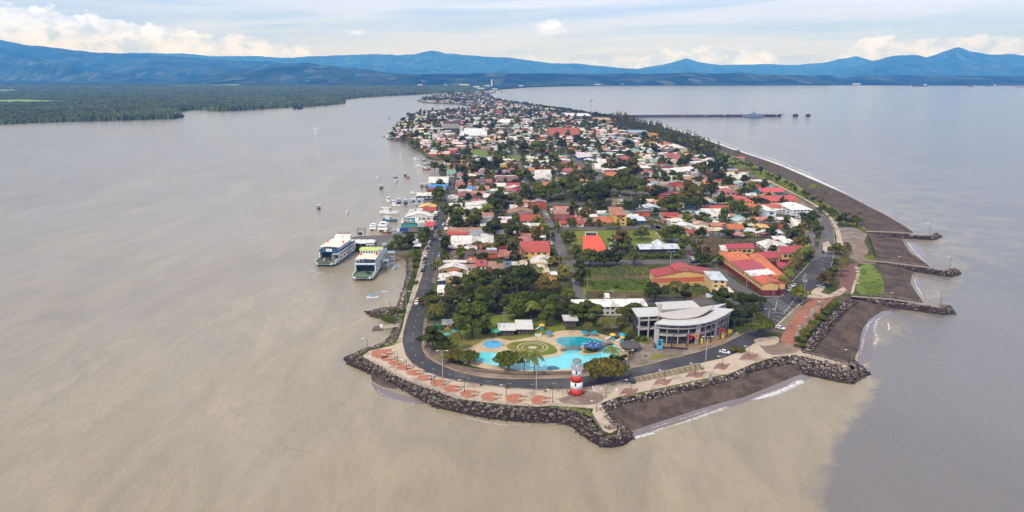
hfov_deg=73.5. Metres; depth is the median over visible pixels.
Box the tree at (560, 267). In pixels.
[557,264,562,271]
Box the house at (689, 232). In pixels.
[685,229,709,235]
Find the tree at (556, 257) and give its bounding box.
[553,255,562,263]
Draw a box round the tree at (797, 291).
[790,284,811,301]
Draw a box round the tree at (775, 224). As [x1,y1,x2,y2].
[771,222,778,229]
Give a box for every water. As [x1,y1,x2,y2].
[0,85,1023,511]
[476,336,619,369]
[483,340,501,347]
[556,337,608,346]
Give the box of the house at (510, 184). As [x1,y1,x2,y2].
[506,183,519,186]
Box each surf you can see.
[649,123,843,192]
[756,380,803,398]
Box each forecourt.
[628,332,739,367]
[652,328,732,349]
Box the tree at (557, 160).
[552,158,561,162]
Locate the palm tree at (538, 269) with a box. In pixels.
[535,267,543,279]
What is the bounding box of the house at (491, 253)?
[477,250,497,257]
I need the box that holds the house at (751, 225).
[737,222,755,228]
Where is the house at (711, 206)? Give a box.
[699,205,737,211]
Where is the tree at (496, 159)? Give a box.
[492,157,503,162]
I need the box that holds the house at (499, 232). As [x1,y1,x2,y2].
[495,230,515,236]
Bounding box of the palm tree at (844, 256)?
[839,254,848,259]
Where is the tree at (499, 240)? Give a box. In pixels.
[492,233,515,246]
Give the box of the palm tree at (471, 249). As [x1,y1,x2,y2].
[467,248,475,253]
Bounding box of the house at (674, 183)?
[669,180,683,188]
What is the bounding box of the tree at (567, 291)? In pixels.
[559,286,575,300]
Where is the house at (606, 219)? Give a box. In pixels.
[598,216,612,224]
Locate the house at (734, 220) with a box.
[730,217,745,223]
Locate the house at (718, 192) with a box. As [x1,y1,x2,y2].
[712,190,720,197]
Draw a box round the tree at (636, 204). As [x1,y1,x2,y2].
[628,200,641,208]
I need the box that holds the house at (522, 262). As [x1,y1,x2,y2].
[519,260,527,264]
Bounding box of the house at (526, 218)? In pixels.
[519,215,540,222]
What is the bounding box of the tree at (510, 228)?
[501,218,519,234]
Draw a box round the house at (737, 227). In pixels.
[722,224,744,232]
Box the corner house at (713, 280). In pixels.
[703,271,727,291]
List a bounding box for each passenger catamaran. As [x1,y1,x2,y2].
[369,223,377,230]
[377,221,389,231]
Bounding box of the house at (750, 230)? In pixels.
[744,227,753,233]
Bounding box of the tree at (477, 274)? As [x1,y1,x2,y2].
[459,268,486,290]
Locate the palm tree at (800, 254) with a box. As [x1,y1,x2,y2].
[791,251,805,266]
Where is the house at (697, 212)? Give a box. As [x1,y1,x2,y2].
[691,211,711,220]
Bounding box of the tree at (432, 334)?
[415,325,442,349]
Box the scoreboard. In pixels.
[585,232,596,235]
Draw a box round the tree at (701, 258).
[695,253,712,265]
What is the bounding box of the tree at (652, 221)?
[644,219,660,229]
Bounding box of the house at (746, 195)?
[743,193,756,197]
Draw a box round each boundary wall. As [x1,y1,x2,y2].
[426,341,632,373]
[653,341,687,349]
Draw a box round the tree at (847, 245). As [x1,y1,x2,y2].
[841,242,851,252]
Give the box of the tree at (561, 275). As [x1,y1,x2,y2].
[556,271,567,281]
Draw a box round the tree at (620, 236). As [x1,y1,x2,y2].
[607,230,632,250]
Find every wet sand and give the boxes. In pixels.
[371,382,424,403]
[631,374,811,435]
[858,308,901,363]
[907,241,935,264]
[914,275,926,300]
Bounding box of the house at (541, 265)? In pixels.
[533,264,544,270]
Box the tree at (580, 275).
[571,268,591,285]
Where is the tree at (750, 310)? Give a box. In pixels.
[738,305,759,322]
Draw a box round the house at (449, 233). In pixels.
[447,231,468,237]
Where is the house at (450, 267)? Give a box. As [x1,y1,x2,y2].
[438,262,467,273]
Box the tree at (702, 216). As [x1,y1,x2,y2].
[693,211,712,221]
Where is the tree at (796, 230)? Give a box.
[787,226,804,236]
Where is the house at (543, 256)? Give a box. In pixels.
[531,254,553,263]
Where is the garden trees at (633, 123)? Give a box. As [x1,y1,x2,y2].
[387,90,816,276]
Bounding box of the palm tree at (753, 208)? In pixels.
[749,207,757,216]
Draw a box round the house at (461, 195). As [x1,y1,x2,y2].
[458,193,472,197]
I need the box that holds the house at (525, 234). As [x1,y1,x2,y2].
[517,233,532,240]
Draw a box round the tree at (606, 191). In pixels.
[598,184,618,203]
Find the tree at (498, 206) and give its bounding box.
[494,204,503,212]
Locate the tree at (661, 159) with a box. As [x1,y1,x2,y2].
[657,157,665,162]
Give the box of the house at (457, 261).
[443,260,466,264]
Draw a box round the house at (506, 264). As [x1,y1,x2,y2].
[503,261,511,268]
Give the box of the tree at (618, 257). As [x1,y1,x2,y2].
[609,251,623,264]
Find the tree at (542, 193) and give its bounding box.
[535,189,550,198]
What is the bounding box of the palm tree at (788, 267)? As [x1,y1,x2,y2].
[781,265,796,270]
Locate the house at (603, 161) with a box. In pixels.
[595,159,606,163]
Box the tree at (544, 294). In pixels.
[534,290,548,298]
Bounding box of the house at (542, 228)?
[519,226,543,232]
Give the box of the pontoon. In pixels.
[388,196,433,231]
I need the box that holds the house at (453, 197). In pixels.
[447,194,458,200]
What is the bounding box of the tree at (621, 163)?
[616,159,627,166]
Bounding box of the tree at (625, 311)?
[615,302,642,321]
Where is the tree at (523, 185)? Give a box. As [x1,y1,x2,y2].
[517,182,530,194]
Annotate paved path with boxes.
[850,266,860,294]
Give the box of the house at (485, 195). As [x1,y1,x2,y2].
[483,193,490,198]
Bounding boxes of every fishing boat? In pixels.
[379,204,398,213]
[382,213,396,221]
[384,193,390,202]
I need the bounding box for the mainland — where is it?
[0,82,1023,123]
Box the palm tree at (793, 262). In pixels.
[786,260,798,269]
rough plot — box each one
[579,265,713,297]
[586,290,705,298]
[593,274,649,279]
[704,238,757,254]
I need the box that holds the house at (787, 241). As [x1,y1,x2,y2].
[779,239,794,245]
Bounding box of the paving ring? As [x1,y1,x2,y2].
[517,342,547,351]
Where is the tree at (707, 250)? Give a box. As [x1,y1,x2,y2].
[700,246,711,254]
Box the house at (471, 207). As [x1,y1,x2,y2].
[466,206,482,213]
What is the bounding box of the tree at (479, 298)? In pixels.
[468,294,486,304]
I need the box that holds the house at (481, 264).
[476,260,486,268]
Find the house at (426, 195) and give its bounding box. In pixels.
[416,192,432,198]
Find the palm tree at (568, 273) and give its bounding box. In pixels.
[563,271,574,279]
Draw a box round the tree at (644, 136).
[640,131,649,139]
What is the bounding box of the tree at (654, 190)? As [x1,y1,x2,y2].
[648,184,660,198]
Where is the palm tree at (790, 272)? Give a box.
[782,269,795,285]
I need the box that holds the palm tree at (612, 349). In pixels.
[603,345,621,357]
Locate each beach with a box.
[371,373,396,388]
[611,365,802,430]
[622,119,912,237]
[801,299,892,361]
[869,235,928,267]
[877,263,923,302]
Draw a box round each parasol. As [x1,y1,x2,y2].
[583,341,601,349]
[619,341,640,349]
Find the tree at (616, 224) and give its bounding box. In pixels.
[612,221,620,228]
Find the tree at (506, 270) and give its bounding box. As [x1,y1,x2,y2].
[500,265,514,274]
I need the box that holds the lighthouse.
[569,358,583,396]
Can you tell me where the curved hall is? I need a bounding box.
[632,300,733,344]
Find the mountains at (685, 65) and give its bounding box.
[639,56,871,75]
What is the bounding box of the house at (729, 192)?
[719,188,737,195]
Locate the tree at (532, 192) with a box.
[529,188,535,194]
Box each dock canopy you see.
[351,239,367,246]
[413,241,421,245]
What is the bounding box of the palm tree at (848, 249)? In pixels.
[841,247,852,255]
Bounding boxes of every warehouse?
[649,265,710,280]
[670,262,693,271]
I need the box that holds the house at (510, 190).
[503,189,516,192]
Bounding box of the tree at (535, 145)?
[529,140,541,151]
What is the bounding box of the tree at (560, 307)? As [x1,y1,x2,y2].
[552,301,568,318]
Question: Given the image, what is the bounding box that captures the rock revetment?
[343,232,960,447]
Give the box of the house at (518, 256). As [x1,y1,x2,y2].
[510,251,520,257]
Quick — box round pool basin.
[547,366,558,369]
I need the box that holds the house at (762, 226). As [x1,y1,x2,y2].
[755,224,769,229]
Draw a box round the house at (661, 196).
[657,193,671,199]
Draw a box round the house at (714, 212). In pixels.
[696,208,729,218]
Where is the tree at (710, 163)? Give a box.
[707,160,717,167]
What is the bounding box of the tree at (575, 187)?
[565,182,580,201]
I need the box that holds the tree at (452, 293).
[442,284,460,310]
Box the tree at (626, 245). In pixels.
[622,239,632,252]
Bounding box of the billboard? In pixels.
[657,339,662,348]
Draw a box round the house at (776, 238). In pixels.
[768,236,786,240]
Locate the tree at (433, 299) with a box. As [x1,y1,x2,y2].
[424,295,447,317]
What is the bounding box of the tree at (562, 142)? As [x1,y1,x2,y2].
[556,139,566,147]
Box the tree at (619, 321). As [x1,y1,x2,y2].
[615,317,630,328]
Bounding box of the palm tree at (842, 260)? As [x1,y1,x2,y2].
[837,258,848,272]
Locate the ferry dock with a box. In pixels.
[351,229,440,246]
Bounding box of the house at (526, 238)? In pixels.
[513,236,531,240]
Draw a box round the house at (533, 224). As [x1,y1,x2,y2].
[521,223,539,226]
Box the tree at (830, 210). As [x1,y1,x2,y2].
[826,207,836,215]
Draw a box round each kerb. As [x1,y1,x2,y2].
[402,300,634,389]
[422,332,743,378]
[763,265,807,296]
[776,192,834,325]
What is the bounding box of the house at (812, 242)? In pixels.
[793,237,815,246]
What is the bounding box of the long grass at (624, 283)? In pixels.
[401,239,883,318]
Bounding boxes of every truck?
[397,227,408,232]
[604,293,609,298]
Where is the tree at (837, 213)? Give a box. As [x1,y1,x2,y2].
[830,211,839,221]
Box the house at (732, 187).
[724,185,738,189]
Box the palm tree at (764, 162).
[761,161,770,172]
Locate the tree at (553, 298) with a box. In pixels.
[546,293,560,305]
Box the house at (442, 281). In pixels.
[437,273,445,284]
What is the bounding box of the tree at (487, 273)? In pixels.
[483,269,492,278]
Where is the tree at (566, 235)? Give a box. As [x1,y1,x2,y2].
[560,231,573,242]
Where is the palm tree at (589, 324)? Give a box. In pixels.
[582,322,593,335]
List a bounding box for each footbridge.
[560,344,581,350]
[598,340,613,348]
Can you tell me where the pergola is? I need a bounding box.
[671,317,734,346]
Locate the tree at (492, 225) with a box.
[482,218,503,237]
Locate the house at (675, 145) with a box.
[668,144,684,147]
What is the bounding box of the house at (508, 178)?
[496,176,518,182]
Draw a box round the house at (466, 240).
[450,235,472,245]
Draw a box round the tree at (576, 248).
[571,243,580,257]
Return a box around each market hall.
[401,218,418,226]
[417,223,426,229]
[546,128,579,135]
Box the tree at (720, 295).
[710,287,733,302]
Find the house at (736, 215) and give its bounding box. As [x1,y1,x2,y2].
[732,214,745,217]
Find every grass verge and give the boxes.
[369,260,418,349]
[549,407,591,416]
[622,374,730,397]
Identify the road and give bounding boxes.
[403,177,748,388]
[585,119,833,261]
[742,257,832,345]
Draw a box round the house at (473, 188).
[466,186,475,191]
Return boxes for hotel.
[733,196,753,204]
[745,204,781,213]
[754,187,784,194]
[756,195,798,203]
[773,208,782,213]
[777,202,812,217]
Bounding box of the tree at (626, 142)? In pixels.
[622,139,634,145]
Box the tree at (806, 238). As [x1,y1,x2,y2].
[802,236,810,243]
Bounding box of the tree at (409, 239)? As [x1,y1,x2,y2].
[404,232,415,248]
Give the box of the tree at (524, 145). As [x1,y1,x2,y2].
[519,140,528,152]
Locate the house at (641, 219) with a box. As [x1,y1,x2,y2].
[629,216,645,222]
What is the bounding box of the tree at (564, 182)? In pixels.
[554,175,573,197]
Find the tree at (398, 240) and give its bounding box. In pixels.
[391,234,406,249]
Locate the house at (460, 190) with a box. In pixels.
[458,189,471,193]
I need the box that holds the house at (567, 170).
[561,168,578,172]
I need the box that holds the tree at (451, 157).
[441,153,460,163]
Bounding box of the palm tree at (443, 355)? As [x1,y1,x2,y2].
[438,353,447,365]
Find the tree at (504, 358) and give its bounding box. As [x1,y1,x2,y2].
[492,350,523,368]
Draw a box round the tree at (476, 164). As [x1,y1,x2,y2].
[468,161,481,167]
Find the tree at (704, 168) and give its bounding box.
[698,165,710,174]
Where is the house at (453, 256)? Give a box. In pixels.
[450,248,473,259]
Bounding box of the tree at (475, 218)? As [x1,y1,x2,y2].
[466,207,482,226]
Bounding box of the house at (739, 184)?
[733,182,744,187]
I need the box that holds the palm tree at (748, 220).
[742,219,752,224]
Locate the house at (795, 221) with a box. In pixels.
[781,219,803,227]
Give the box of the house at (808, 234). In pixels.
[804,230,815,237]
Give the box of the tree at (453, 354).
[443,348,460,361]
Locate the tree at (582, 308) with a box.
[568,299,602,323]
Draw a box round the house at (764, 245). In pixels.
[756,239,787,250]
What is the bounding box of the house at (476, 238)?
[472,235,480,245]
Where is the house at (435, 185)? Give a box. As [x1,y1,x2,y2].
[429,184,445,189]
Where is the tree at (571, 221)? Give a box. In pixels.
[566,217,576,226]
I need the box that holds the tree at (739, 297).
[731,292,748,308]
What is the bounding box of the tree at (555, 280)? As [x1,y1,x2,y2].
[551,279,561,291]
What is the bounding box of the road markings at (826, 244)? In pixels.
[823,241,830,251]
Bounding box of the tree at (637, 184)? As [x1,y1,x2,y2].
[624,178,646,196]
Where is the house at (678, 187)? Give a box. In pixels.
[676,185,684,189]
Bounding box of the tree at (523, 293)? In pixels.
[512,290,534,297]
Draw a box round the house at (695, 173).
[690,171,702,174]
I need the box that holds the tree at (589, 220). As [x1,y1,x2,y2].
[586,217,592,226]
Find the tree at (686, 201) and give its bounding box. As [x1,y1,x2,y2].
[682,198,696,209]
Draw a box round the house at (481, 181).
[465,179,485,184]
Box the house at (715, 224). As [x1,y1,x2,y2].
[709,223,725,226]
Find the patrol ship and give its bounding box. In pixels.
[743,111,763,116]
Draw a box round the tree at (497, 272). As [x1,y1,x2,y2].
[490,268,504,279]
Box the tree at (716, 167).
[711,162,722,173]
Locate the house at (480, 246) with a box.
[475,244,486,249]
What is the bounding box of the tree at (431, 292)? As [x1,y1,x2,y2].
[422,290,436,297]
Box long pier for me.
[622,114,784,116]
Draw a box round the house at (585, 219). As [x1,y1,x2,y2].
[582,217,592,224]
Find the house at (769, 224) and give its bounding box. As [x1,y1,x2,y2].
[761,220,784,227]
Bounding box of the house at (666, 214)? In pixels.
[659,212,677,217]
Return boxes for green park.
[470,150,487,157]
[507,155,520,160]
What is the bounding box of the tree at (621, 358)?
[612,355,624,360]
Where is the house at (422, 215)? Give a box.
[405,210,434,219]
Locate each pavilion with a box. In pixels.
[636,243,679,254]
[651,239,663,243]
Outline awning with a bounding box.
[715,287,733,292]
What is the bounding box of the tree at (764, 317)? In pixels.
[756,314,772,321]
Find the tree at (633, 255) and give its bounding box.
[628,251,645,265]
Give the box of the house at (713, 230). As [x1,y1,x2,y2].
[704,227,722,234]
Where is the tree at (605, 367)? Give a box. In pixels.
[584,357,629,381]
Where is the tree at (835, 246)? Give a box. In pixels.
[827,243,841,254]
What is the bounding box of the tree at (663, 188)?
[658,186,668,192]
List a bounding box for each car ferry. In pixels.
[314,229,355,265]
[352,242,386,280]
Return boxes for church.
[497,117,510,124]
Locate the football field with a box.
[563,230,665,248]
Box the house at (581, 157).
[574,153,592,160]
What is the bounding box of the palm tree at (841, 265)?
[836,263,847,276]
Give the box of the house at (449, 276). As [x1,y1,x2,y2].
[445,271,462,284]
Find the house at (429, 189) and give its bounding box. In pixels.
[427,187,435,191]
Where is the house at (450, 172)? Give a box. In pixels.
[446,169,455,176]
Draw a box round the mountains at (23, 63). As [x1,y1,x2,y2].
[0,40,406,81]
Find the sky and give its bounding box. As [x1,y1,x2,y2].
[0,0,1023,68]
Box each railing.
[380,364,599,426]
[402,255,423,339]
[406,355,568,389]
[852,293,939,304]
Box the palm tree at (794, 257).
[790,255,802,271]
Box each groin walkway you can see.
[851,295,940,306]
[864,260,948,269]
[866,231,930,234]
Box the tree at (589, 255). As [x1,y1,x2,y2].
[580,248,598,266]
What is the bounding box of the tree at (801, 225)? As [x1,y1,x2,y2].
[797,220,807,227]
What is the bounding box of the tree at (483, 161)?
[477,157,489,165]
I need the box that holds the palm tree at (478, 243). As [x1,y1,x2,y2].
[473,241,484,249]
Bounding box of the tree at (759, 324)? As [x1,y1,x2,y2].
[744,318,775,337]
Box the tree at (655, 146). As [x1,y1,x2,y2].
[651,143,659,151]
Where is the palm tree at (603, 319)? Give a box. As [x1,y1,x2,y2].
[596,317,608,333]
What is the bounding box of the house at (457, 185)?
[455,183,464,188]
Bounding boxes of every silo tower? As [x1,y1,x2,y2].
[443,121,450,130]
[450,121,459,131]
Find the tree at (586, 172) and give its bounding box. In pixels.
[578,166,597,182]
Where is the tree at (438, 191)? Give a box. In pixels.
[432,185,448,200]
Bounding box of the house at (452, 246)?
[447,243,463,250]
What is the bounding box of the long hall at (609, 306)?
[570,298,647,315]
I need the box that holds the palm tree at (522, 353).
[516,350,532,368]
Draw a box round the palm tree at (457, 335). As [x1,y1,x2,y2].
[448,332,464,348]
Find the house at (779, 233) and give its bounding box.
[770,229,783,235]
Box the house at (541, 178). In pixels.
[533,174,550,181]
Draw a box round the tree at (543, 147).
[538,143,547,150]
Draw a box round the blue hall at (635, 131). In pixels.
[627,130,647,134]
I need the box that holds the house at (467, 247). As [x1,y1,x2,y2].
[464,245,476,252]
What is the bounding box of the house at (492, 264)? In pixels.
[488,261,496,268]
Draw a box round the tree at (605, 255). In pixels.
[595,249,616,265]
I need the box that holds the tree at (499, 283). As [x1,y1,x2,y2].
[487,278,506,289]
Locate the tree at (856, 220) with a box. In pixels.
[848,217,865,226]
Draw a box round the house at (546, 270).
[539,267,549,275]
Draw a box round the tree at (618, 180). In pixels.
[610,178,627,193]
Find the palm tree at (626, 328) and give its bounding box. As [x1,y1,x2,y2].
[621,326,634,340]
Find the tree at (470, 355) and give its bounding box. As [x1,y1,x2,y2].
[459,349,479,362]
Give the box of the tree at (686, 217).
[681,213,692,221]
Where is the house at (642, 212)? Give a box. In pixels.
[631,209,650,215]
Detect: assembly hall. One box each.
[562,113,590,118]
[592,117,614,122]
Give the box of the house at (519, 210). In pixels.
[507,206,533,216]
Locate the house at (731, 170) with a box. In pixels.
[725,169,737,171]
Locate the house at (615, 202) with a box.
[610,199,622,205]
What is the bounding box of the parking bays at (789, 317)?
[777,305,802,329]
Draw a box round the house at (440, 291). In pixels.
[437,285,445,295]
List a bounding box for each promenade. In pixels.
[363,243,802,408]
[592,404,616,432]
[762,178,842,244]
[779,297,833,349]
[794,353,845,365]
[807,287,846,297]
[838,226,866,241]
[840,242,875,263]
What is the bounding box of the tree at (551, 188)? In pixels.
[542,182,562,199]
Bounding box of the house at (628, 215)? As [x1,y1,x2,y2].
[627,214,638,219]
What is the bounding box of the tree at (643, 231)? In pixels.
[632,226,649,240]
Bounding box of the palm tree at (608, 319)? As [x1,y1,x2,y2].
[605,317,614,328]
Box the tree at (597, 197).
[591,192,603,209]
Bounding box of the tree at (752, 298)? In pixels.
[741,293,766,307]
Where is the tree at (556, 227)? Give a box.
[552,225,561,232]
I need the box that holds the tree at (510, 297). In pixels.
[496,294,514,306]
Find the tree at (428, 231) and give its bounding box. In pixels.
[423,226,434,241]
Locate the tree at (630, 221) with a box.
[627,219,635,225]
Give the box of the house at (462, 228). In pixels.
[447,227,486,232]
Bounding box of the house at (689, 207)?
[684,204,695,209]
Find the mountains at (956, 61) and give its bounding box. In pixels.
[828,47,1023,78]
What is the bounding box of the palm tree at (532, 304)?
[523,300,539,316]
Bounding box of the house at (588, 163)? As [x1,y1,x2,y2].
[584,158,594,164]
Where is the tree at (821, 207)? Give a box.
[816,204,826,210]
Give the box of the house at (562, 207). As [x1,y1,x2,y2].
[553,206,568,208]
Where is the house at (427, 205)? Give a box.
[418,203,436,207]
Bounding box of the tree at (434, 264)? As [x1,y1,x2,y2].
[431,260,443,269]
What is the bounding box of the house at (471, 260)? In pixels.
[466,258,475,263]
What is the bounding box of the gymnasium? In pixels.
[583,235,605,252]
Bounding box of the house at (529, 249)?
[519,241,550,259]
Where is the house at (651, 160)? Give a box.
[647,159,657,162]
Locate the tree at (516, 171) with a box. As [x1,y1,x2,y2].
[510,168,521,174]
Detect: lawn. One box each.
[433,314,565,350]
[507,341,556,354]
[632,335,650,343]
[648,353,667,359]
[699,152,847,224]
[715,152,806,191]
[812,196,829,207]
[849,223,871,235]
[856,264,883,294]
[864,255,877,262]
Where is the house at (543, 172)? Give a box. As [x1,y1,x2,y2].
[533,170,551,177]
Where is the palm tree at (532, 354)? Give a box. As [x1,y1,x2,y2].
[526,351,545,375]
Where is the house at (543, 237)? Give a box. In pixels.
[533,234,545,240]
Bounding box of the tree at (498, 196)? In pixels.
[488,190,507,204]
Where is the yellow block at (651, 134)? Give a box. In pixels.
[648,133,659,137]
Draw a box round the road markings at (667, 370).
[635,363,698,377]
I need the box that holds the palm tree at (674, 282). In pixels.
[668,280,686,300]
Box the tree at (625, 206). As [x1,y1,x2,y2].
[621,200,632,209]
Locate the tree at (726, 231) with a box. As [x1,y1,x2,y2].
[719,229,734,238]
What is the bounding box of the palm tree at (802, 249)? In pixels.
[796,247,808,252]
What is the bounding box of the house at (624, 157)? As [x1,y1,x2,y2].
[619,156,629,159]
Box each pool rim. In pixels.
[475,336,621,371]
[480,339,503,348]
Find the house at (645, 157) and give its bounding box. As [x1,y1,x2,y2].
[640,156,652,159]
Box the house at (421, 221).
[417,220,433,223]
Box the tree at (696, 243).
[690,239,704,247]
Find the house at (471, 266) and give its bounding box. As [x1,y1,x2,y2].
[467,264,475,269]
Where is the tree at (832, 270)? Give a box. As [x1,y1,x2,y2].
[826,266,838,275]
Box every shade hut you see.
[497,323,515,335]
[515,320,533,334]
[562,315,578,326]
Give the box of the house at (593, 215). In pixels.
[588,214,597,217]
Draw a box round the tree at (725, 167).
[722,163,733,170]
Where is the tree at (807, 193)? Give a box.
[802,191,811,197]
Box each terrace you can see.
[458,330,630,371]
[559,391,603,404]
[754,336,778,345]
[760,342,798,354]
[837,263,857,293]
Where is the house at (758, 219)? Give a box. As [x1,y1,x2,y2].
[747,217,767,224]
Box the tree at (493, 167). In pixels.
[485,165,503,175]
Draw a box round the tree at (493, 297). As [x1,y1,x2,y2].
[484,289,508,312]
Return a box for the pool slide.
[605,333,615,339]
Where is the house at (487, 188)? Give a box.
[476,186,489,190]
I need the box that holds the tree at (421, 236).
[416,232,426,245]
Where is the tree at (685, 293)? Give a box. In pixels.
[674,285,691,300]
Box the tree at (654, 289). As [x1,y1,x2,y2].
[643,282,668,301]
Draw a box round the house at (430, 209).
[422,207,436,212]
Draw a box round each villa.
[669,166,697,174]
[689,161,707,165]
[725,172,750,180]
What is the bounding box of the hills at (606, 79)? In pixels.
[320,73,850,84]
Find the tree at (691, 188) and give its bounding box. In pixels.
[679,180,703,195]
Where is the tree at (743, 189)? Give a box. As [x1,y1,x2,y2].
[740,187,749,192]
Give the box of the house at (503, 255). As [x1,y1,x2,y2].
[497,250,509,260]
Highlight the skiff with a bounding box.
[366,294,378,298]
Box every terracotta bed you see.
[371,349,394,357]
[381,356,391,360]
[388,360,401,364]
[397,365,409,369]
[406,370,420,375]
[417,375,431,380]
[430,379,446,385]
[443,385,459,391]
[460,390,476,397]
[481,392,498,400]
[505,394,522,402]
[531,395,547,404]
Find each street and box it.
[454,200,515,201]
[497,110,585,298]
[527,118,694,259]
[547,203,610,204]
[559,226,661,229]
[572,258,716,264]
[599,176,646,177]
[620,192,738,193]
[644,298,739,304]
[651,212,748,213]
[690,261,760,295]
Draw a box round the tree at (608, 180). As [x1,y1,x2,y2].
[598,175,622,190]
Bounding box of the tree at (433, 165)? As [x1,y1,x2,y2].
[430,162,438,170]
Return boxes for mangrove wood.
[0,85,485,123]
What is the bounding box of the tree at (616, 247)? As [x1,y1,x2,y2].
[609,241,621,251]
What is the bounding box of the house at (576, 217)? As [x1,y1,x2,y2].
[570,215,581,219]
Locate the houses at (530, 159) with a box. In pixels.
[390,90,748,173]
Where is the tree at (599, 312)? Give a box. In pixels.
[589,303,602,313]
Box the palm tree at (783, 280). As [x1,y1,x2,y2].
[778,278,788,284]
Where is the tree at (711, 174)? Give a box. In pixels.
[705,172,714,176]
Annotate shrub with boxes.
[411,257,420,260]
[413,250,421,255]
[481,327,490,333]
[637,252,647,256]
[648,252,658,257]
[659,253,669,257]
[729,345,741,351]
[794,336,807,341]
[794,343,805,346]
[799,329,810,335]
[806,324,815,329]
[808,320,820,324]
[813,313,828,320]
[820,308,830,314]
[827,303,836,309]
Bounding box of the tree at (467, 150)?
[460,147,472,155]
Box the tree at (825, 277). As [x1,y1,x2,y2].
[816,272,834,285]
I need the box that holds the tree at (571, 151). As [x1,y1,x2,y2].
[567,149,575,154]
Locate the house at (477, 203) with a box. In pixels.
[465,200,487,206]
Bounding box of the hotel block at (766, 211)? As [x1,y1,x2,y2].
[754,205,777,219]
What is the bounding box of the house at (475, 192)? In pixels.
[472,191,485,195]
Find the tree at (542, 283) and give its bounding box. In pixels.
[535,274,559,294]
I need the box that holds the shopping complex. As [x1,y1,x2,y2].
[718,243,803,294]
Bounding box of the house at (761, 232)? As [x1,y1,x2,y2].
[753,228,770,235]
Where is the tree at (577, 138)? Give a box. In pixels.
[573,134,584,142]
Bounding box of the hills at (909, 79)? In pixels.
[837,75,1023,83]
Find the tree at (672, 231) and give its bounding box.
[658,224,685,242]
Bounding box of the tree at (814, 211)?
[806,210,819,220]
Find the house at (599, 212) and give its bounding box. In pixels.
[596,210,608,215]
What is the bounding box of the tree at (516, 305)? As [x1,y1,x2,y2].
[503,296,530,318]
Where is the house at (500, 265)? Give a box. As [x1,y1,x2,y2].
[496,263,503,268]
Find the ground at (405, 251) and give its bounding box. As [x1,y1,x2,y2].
[352,92,879,435]
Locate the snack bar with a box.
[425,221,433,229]
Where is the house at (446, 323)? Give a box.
[441,319,453,328]
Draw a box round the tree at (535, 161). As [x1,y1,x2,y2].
[531,159,540,168]
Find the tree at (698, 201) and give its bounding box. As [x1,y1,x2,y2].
[688,197,709,210]
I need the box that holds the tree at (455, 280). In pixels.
[450,276,459,283]
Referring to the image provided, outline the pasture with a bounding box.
[0,99,52,101]
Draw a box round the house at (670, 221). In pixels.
[667,218,683,225]
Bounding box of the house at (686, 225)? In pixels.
[671,221,696,228]
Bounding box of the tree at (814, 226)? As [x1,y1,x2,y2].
[806,221,824,232]
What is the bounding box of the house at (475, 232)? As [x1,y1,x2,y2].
[469,230,483,235]
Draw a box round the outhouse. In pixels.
[652,277,704,286]
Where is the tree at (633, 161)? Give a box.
[623,157,643,180]
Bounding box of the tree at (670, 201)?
[656,195,682,211]
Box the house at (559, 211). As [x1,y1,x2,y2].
[552,209,576,215]
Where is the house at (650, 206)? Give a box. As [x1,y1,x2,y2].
[642,203,659,210]
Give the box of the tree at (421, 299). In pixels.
[418,295,428,302]
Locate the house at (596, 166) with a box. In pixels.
[592,163,603,170]
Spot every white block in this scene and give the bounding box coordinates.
[459,131,486,136]
[464,128,484,131]
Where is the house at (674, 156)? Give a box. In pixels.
[669,154,681,158]
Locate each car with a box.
[627,377,635,382]
[719,349,729,353]
[775,325,784,329]
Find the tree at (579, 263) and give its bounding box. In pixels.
[573,257,586,268]
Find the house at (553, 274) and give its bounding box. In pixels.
[549,271,557,278]
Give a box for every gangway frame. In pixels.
[332,252,340,263]
[380,259,389,268]
[387,251,395,261]
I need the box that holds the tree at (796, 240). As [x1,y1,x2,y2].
[791,237,807,245]
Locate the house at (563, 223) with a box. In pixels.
[559,220,584,226]
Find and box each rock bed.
[345,355,602,445]
[599,407,633,447]
[603,356,854,409]
[801,300,857,353]
[851,365,870,380]
[853,298,944,314]
[877,233,932,239]
[889,264,950,276]
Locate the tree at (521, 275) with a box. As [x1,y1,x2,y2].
[502,264,538,292]
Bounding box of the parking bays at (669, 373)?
[636,364,701,381]
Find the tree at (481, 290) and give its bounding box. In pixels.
[474,286,491,295]
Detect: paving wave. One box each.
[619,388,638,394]
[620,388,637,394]
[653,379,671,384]
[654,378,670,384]
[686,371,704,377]
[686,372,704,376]
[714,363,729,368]
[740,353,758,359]
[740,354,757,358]
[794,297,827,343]
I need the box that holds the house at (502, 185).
[495,183,505,188]
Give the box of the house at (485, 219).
[477,215,491,226]
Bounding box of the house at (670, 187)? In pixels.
[662,184,673,189]
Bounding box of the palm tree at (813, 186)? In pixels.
[807,184,819,195]
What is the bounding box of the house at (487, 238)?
[480,233,493,247]
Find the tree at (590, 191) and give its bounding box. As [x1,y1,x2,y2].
[577,183,600,199]
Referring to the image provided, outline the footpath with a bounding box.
[422,318,589,378]
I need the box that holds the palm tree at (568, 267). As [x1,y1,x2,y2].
[561,264,573,270]
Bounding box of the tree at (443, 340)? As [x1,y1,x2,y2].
[435,335,452,349]
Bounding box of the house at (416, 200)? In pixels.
[409,197,423,203]
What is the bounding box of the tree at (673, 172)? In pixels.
[668,170,678,175]
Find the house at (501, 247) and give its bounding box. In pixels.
[498,244,511,250]
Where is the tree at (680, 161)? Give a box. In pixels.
[676,158,687,166]
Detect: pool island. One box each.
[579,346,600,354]
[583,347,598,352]
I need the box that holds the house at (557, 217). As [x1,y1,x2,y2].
[554,214,570,221]
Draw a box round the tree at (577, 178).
[564,173,579,181]
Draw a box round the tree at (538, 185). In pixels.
[533,182,545,190]
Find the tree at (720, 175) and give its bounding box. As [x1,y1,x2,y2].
[711,171,726,178]

